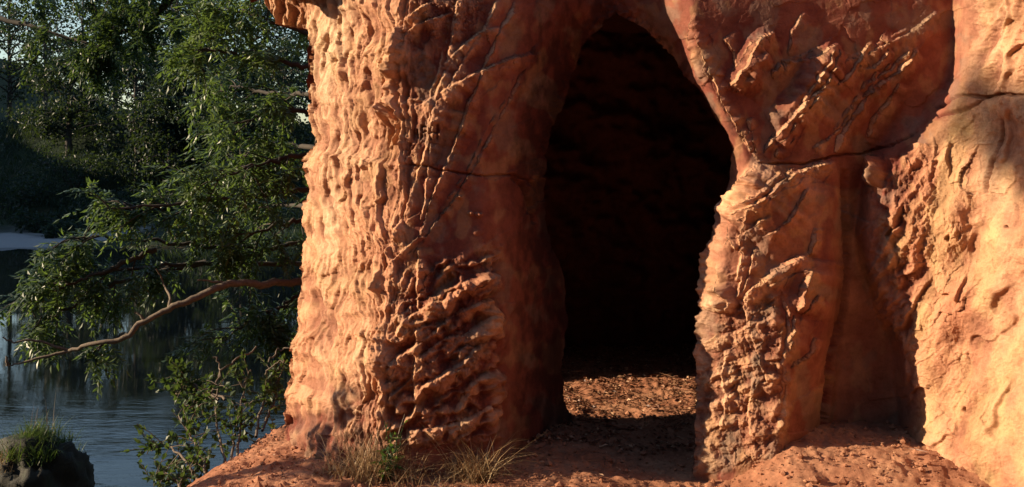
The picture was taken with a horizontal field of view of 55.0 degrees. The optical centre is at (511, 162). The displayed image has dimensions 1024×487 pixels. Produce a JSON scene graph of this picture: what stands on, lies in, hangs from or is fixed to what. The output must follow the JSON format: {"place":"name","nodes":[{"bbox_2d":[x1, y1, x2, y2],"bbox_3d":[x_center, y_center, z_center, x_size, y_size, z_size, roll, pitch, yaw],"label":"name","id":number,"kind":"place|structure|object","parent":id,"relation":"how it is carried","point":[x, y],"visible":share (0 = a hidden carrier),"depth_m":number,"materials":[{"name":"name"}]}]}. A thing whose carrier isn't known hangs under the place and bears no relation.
{"place":"outdoors","nodes":[
{"label":"outdoors","id":0,"kind":"place"},
{"bbox_2d":[0,235,302,486],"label":"river","id":1,"kind":"structure","parent":0,"point":[110,418],"depth_m":19.18,"materials":[{"name":"blue liquid"}]},
{"bbox_2d":[0,394,94,486],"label":"river boulder","id":2,"kind":"object","parent":1,"relation":"in","point":[32,456],"visible":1,"depth_m":11.36,"materials":[{"name":"green stone"}]},
{"bbox_2d":[0,0,309,123],"label":"sky","id":3,"kind":"structure","parent":0,"point":[3,54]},
{"bbox_2d":[0,58,989,486],"bbox_3d":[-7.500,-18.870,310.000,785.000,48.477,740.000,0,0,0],"label":"ground","id":4,"kind":"structure","parent":0,"point":[822,452],"depth_m":5.50,"materials":[{"name":"soil"}]},
{"bbox_2d":[0,2,29,91],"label":"broadleaf tree","id":5,"kind":"object","parent":4,"relation":"on","point":[15,11],"visible":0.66,"depth_m":76.84,"materials":[{"name":"green plant"}]},
{"bbox_2d":[0,0,62,118],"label":"broadleaf tree","id":6,"kind":"object","parent":4,"relation":"on","point":[10,93],"visible":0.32,"depth_m":79.92,"materials":[{"name":"green plant"}]},
{"bbox_2d":[1,100,65,132],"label":"bank bush","id":7,"kind":"object","parent":4,"relation":"on","point":[19,118],"visible":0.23,"depth_m":69.06,"materials":[{"name":"green plant"}]},
{"bbox_2d":[3,200,75,233],"bbox_3d":[-27.100,3.417,57.193,3.882,2.568,4.157,0,0,0],"label":"bank bush","id":8,"kind":"object","parent":4,"relation":"on","point":[32,221],"visible":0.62,"depth_m":56.28,"materials":[{"name":"green plant"}]},
{"bbox_2d":[0,0,83,108],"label":"broadleaf tree","id":9,"kind":"object","parent":4,"relation":"on","point":[57,30],"visible":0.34,"depth_m":76.89,"materials":[{"name":"green plant"}]},
{"bbox_2d":[37,218,87,238],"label":"bank bush","id":10,"kind":"object","parent":4,"relation":"on","point":[51,230],"visible":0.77,"depth_m":51.77,"materials":[{"name":"green plant"}]},
{"bbox_2d":[15,0,126,111],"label":"broadleaf tree","id":11,"kind":"object","parent":4,"relation":"on","point":[79,15],"visible":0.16,"depth_m":83.81,"materials":[{"name":"green plant"}]},
{"bbox_2d":[11,28,131,156],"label":"broadleaf tree","id":12,"kind":"object","parent":4,"relation":"on","point":[68,111],"visible":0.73,"depth_m":65.28,"materials":[{"name":"green plant"}]},
{"bbox_2d":[20,142,123,192],"bbox_3d":[-27.640,0.550,62.071,6.108,3.514,6.584,0,0,-23],"label":"bank bush","id":13,"kind":"object","parent":4,"relation":"on","point":[89,173],"visible":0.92,"depth_m":61.19,"materials":[{"name":"green plant"}]},
{"bbox_2d":[49,195,130,228],"bbox_3d":[-24.695,3.108,58.008,3.944,2.476,4.480,0,0,26],"label":"bank bush","id":14,"kind":"object","parent":4,"relation":"on","point":[78,215],"visible":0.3,"depth_m":56.99,"materials":[{"name":"green plant"}]},
{"bbox_2d":[55,100,124,133],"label":"bank bush","id":15,"kind":"object","parent":4,"relation":"on","point":[84,117],"visible":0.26,"depth_m":68.86,"materials":[{"name":"green plant"}]},
{"bbox_2d":[66,0,144,117],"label":"broadleaf tree","id":16,"kind":"object","parent":4,"relation":"on","point":[106,10],"visible":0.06,"depth_m":77.90,"materials":[{"name":"green plant"}]},
{"bbox_2d":[0,0,231,99],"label":"oak tree","id":17,"kind":"object","parent":4,"relation":"on","point":[99,55],"visible":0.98,"depth_m":18.42,"materials":[{"name":"green plant"}]},
{"bbox_2d":[81,172,169,224],"bbox_3d":[-23.695,2.221,59.903,6.238,3.307,6.244,0,0,0],"label":"bank bush","id":18,"kind":"object","parent":4,"relation":"on","point":[123,192],"visible":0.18,"depth_m":58.74,"materials":[{"name":"green plant"}]},
{"bbox_2d":[76,40,181,183],"bbox_3d":[-24.680,-3.263,64.647,8.252,10.258,8.810,0,0,0],"label":"broadleaf tree","id":19,"kind":"object","parent":4,"relation":"on","point":[131,70],"visible":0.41,"depth_m":63.43,"materials":[{"name":"green plant"}]},
{"bbox_2d":[110,2,172,104],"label":"broadleaf tree","id":20,"kind":"object","parent":4,"relation":"on","point":[147,57],"visible":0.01,"depth_m":79.25,"materials":[{"name":"green plant"}]},
{"bbox_2d":[107,179,189,218],"bbox_3d":[-21.031,2.370,58.102,5.480,2.788,4.797,0,0,15],"label":"bank bush","id":21,"kind":"object","parent":4,"relation":"on","point":[138,199],"visible":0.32,"depth_m":57.31,"materials":[{"name":"green plant"}]},
{"bbox_2d":[0,112,314,247],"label":"bank grass","id":22,"kind":"structure","parent":4,"relation":"on","point":[294,235],"depth_m":63.58,"materials":[{"name":"green plant"}]},
{"bbox_2d":[0,0,315,399],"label":"ash tree","id":23,"kind":"object","parent":4,"relation":"on","point":[232,254],"visible":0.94,"depth_m":9.54,"materials":[{"name":"green plant"}]},
{"bbox_2d":[111,60,210,202],"bbox_3d":[-21.348,-1.750,61.722,6.905,9.321,6.012,0,0,-40],"label":"broadleaf tree","id":24,"kind":"object","parent":4,"relation":"on","point":[158,98],"visible":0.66,"depth_m":61.21,"materials":[{"name":"green plant"}]},
{"bbox_2d":[123,0,238,112],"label":"broadleaf tree","id":25,"kind":"object","parent":4,"relation":"on","point":[175,4],"visible":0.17,"depth_m":74.98,"materials":[{"name":"green plant"}]},
{"bbox_2d":[130,36,238,172],"bbox_3d":[-20.442,-3.491,63.032,7.667,10.205,8.112,0,0,-24],"label":"broadleaf tree","id":26,"kind":"object","parent":4,"relation":"on","point":[198,96],"visible":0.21,"depth_m":61.93,"materials":[{"name":"green plant"}]},
{"bbox_2d":[144,355,235,426],"bbox_3d":[-2.510,1.830,7.731,0.794,0.576,0.434,0,0,36],"label":"waterside shrub","id":27,"kind":"object","parent":4,"relation":"on","point":[181,385],"visible":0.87,"depth_m":7.74,"materials":[{"name":"green plant"}]},
{"bbox_2d":[123,349,289,486],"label":"riverbank shrub","id":28,"kind":"object","parent":4,"relation":"on","point":[190,458],"visible":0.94,"depth_m":6.36,"materials":[{"name":"green plant"}]},
{"bbox_2d":[188,346,288,408],"bbox_3d":[-1.964,1.506,6.946,0.521,0.344,0.813,0,0,37],"label":"dead branch","id":29,"kind":"object","parent":28,"relation":"on","point":[219,373],"visible":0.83,"depth_m":7.04,"materials":[{"name":"brown wood"}]},
{"bbox_2d":[162,0,261,113],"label":"broadleaf tree","id":30,"kind":"object","parent":4,"relation":"on","point":[213,34],"visible":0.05,"depth_m":79.94,"materials":[{"name":"green plant"}]},
{"bbox_2d":[168,179,263,220],"bbox_3d":[-16.597,1.918,56.936,6.038,3.094,5.854,0,0,-41],"label":"bank bush","id":31,"kind":"object","parent":4,"relation":"on","point":[216,213],"visible":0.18,"depth_m":56.31,"materials":[{"name":"green plant"}]},
{"bbox_2d":[171,51,310,183],"bbox_3d":[-15.994,-2.122,59.602,7.690,9.323,8.496,0,0,0],"label":"broadleaf tree","id":32,"kind":"object","parent":4,"relation":"on","point":[240,79],"visible":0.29,"depth_m":58.84,"materials":[{"name":"green plant"}]},
{"bbox_2d":[206,0,302,110],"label":"broadleaf tree","id":33,"kind":"object","parent":4,"relation":"on","point":[276,37],"visible":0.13,"depth_m":78.02,"materials":[{"name":"green plant"}]},
{"bbox_2d":[230,30,314,173],"bbox_3d":[-14.754,-3.281,61.614,6.551,10.300,8.624,0,0,-28],"label":"broadleaf tree","id":34,"kind":"object","parent":4,"relation":"on","point":[290,81],"visible":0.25,"depth_m":61.13,"materials":[{"name":"green plant"}]},
{"bbox_2d":[243,27,308,122],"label":"broadleaf tree","id":35,"kind":"object","parent":4,"relation":"on","point":[304,54],"visible":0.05,"depth_m":79.51,"materials":[{"name":"green plant"}]},
{"bbox_2d":[296,452,361,478],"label":"grass tuft","id":36,"kind":"object","parent":4,"relation":"on","point":[333,468],"visible":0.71,"depth_m":5.10,"materials":[{"name":"plant"}]},
{"bbox_2d":[305,414,439,486],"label":"grass tuft","id":37,"kind":"object","parent":4,"relation":"on","point":[363,466],"visible":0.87,"depth_m":5.02,"materials":[{"name":"green plant"}]},
{"bbox_2d":[370,420,407,482],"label":"leafy weed","id":38,"kind":"object","parent":4,"relation":"on","point":[390,446],"visible":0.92,"depth_m":5.00,"materials":[{"name":"green plant"}]},
{"bbox_2d":[349,444,442,486],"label":"grass tuft","id":39,"kind":"object","parent":4,"relation":"on","point":[402,473],"visible":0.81,"depth_m":5.00,"materials":[{"name":"green plant"}]},
{"bbox_2d":[397,451,483,486],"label":"grass tuft","id":40,"kind":"object","parent":4,"relation":"on","point":[446,475],"visible":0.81,"depth_m":4.98,"materials":[{"name":"plant"}]},
{"bbox_2d":[402,423,557,486],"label":"grass tuft","id":41,"kind":"object","parent":4,"relation":"on","point":[480,473],"visible":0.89,"depth_m":5.02,"materials":[{"name":"beige plant"}]},
{"bbox_2d":[250,0,732,347],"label":"cave chamber","id":42,"kind":"object","parent":4,"relation":"on","point":[638,157],"visible":0.06,"depth_m":8.61,"materials":[{"name":"red stone"}]},
{"bbox_2d":[197,408,982,486],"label":"pebbles","id":43,"kind":"object","parent":4,"relation":"on","point":[814,479],"visible":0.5,"depth_m":5.18,"materials":[{"name":"stone"}]},
{"bbox_2d":[219,343,985,486],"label":"fallen leaves","id":44,"kind":"object","parent":4,"relation":"on","point":[606,419],"visible":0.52,"depth_m":6.60,"materials":[{"name":"brown plant"}]},
{"bbox_2d":[264,0,1023,486],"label":"cliff","id":45,"kind":"structure","parent":4,"relation":"on","point":[860,256],"depth_m":5.14,"materials":[{"name":"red stone"}]}
]}

